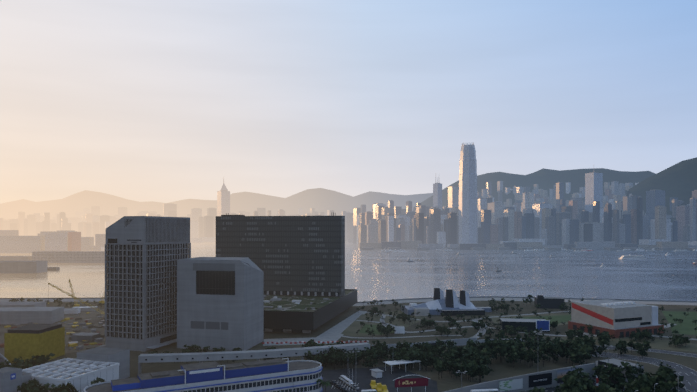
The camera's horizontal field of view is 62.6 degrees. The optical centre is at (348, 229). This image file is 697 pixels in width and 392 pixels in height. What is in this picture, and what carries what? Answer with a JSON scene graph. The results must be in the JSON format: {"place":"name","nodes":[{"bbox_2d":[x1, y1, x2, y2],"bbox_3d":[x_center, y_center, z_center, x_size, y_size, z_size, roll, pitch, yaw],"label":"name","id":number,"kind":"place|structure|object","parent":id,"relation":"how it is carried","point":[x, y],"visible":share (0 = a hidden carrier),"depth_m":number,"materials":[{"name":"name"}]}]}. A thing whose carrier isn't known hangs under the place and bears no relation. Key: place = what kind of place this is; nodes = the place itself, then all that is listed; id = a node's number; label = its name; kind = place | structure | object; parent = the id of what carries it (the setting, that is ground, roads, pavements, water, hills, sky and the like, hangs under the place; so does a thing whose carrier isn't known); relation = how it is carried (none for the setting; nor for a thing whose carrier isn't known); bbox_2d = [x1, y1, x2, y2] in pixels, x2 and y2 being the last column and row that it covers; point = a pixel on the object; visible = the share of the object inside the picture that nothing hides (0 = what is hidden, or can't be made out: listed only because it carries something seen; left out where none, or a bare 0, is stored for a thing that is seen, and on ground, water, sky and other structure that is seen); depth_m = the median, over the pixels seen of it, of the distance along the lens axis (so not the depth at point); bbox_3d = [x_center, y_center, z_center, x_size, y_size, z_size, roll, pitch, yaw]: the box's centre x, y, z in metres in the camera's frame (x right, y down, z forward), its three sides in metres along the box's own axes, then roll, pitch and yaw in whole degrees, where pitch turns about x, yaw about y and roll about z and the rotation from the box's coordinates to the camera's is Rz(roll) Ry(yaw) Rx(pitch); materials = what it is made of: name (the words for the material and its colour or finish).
{"place":"outdoors","nodes":[
{"label":"outdoors","id":0,"kind":"place"},
{"bbox_2d":[0,188,432,218],"bbox_3d":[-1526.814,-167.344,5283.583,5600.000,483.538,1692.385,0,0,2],"label":"hill","id":1,"kind":"structure","parent":0,"point":[319,200],"depth_m":5478.93,"materials":[{"name":"grey"}]},
{"bbox_2d":[0,142,696,250],"bbox_3d":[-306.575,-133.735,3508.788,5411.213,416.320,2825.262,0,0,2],"label":"skyline","id":2,"kind":"structure","parent":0,"point":[469,217],"depth_m":2419.94,"materials":[{"name":"grey glass"}]},
{"bbox_2d":[0,241,696,301],"bbox_3d":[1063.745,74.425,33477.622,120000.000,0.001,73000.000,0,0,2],"label":"sea","id":3,"kind":"structure","parent":0,"point":[375,274],"depth_m":930.83,"materials":[{"name":"liquid"}]},
{"bbox_2d":[0,230,105,273],"bbox_3d":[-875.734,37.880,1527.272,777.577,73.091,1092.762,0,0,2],"label":"waterfront buildings","id":4,"kind":"structure","parent":3,"relation":"on","point":[44,248],"depth_m":1793.48,"materials":[{"name":"concrete"}]},
{"bbox_2d":[0,296,696,391],"bbox_3d":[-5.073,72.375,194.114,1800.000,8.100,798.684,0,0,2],"label":"land","id":5,"kind":"structure","parent":0,"point":[345,326],"depth_m":379.38,"materials":[{"name":"green plant"}]},
{"bbox_2d":[105,216,190,351],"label":"high-rise building","id":6,"kind":"structure","parent":5,"relation":"on","point":[143,254],"depth_m":333.07,"materials":[{"name":"concrete"}]},
{"bbox_2d":[177,257,263,350],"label":"building","id":7,"kind":"structure","parent":5,"relation":"on","point":[220,301],"depth_m":331.86,"materials":[{"name":"concrete"}]},
{"bbox_2d":[216,212,356,332],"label":"museum building","id":8,"kind":"structure","parent":5,"relation":"on","point":[299,261],"depth_m":471.54,"materials":[{"name":"black glass"}]},
{"bbox_2d":[0,331,696,391],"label":"ground","id":9,"kind":"structure","parent":5,"relation":"on","point":[85,368],"depth_m":245.41,"materials":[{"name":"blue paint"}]},
{"bbox_2d":[0,294,696,391],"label":"trees","id":10,"kind":"object","parent":5,"relation":"on","point":[471,358],"visible":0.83,"depth_m":292.86,"materials":[{"name":"green plant"}]},
{"bbox_2d":[0,247,696,362],"bbox_3d":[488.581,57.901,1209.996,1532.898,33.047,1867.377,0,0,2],"label":"low-rise buildings","id":11,"kind":"structure","parent":5,"relation":"on","point":[39,334],"depth_m":389.76,"materials":[{"name":"metal"}]},
{"bbox_2d":[0,0,696,203],"label":"sky","id":12,"kind":"structure","parent":0,"point":[164,101],"materials":[{"name":"blue"}]},
{"bbox_2d":[413,168,654,214],"bbox_3d":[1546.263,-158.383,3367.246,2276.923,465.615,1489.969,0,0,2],"label":"mountain","id":13,"kind":"structure","parent":0,"point":[546,179],"depth_m":3561.99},
{"bbox_2d":[626,157,696,221],"bbox_3d":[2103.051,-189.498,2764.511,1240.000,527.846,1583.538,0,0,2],"label":"hill","id":14,"kind":"structure","parent":0,"point":[678,180],"depth_m":2942.43,"materials":[{"name":"plant"}]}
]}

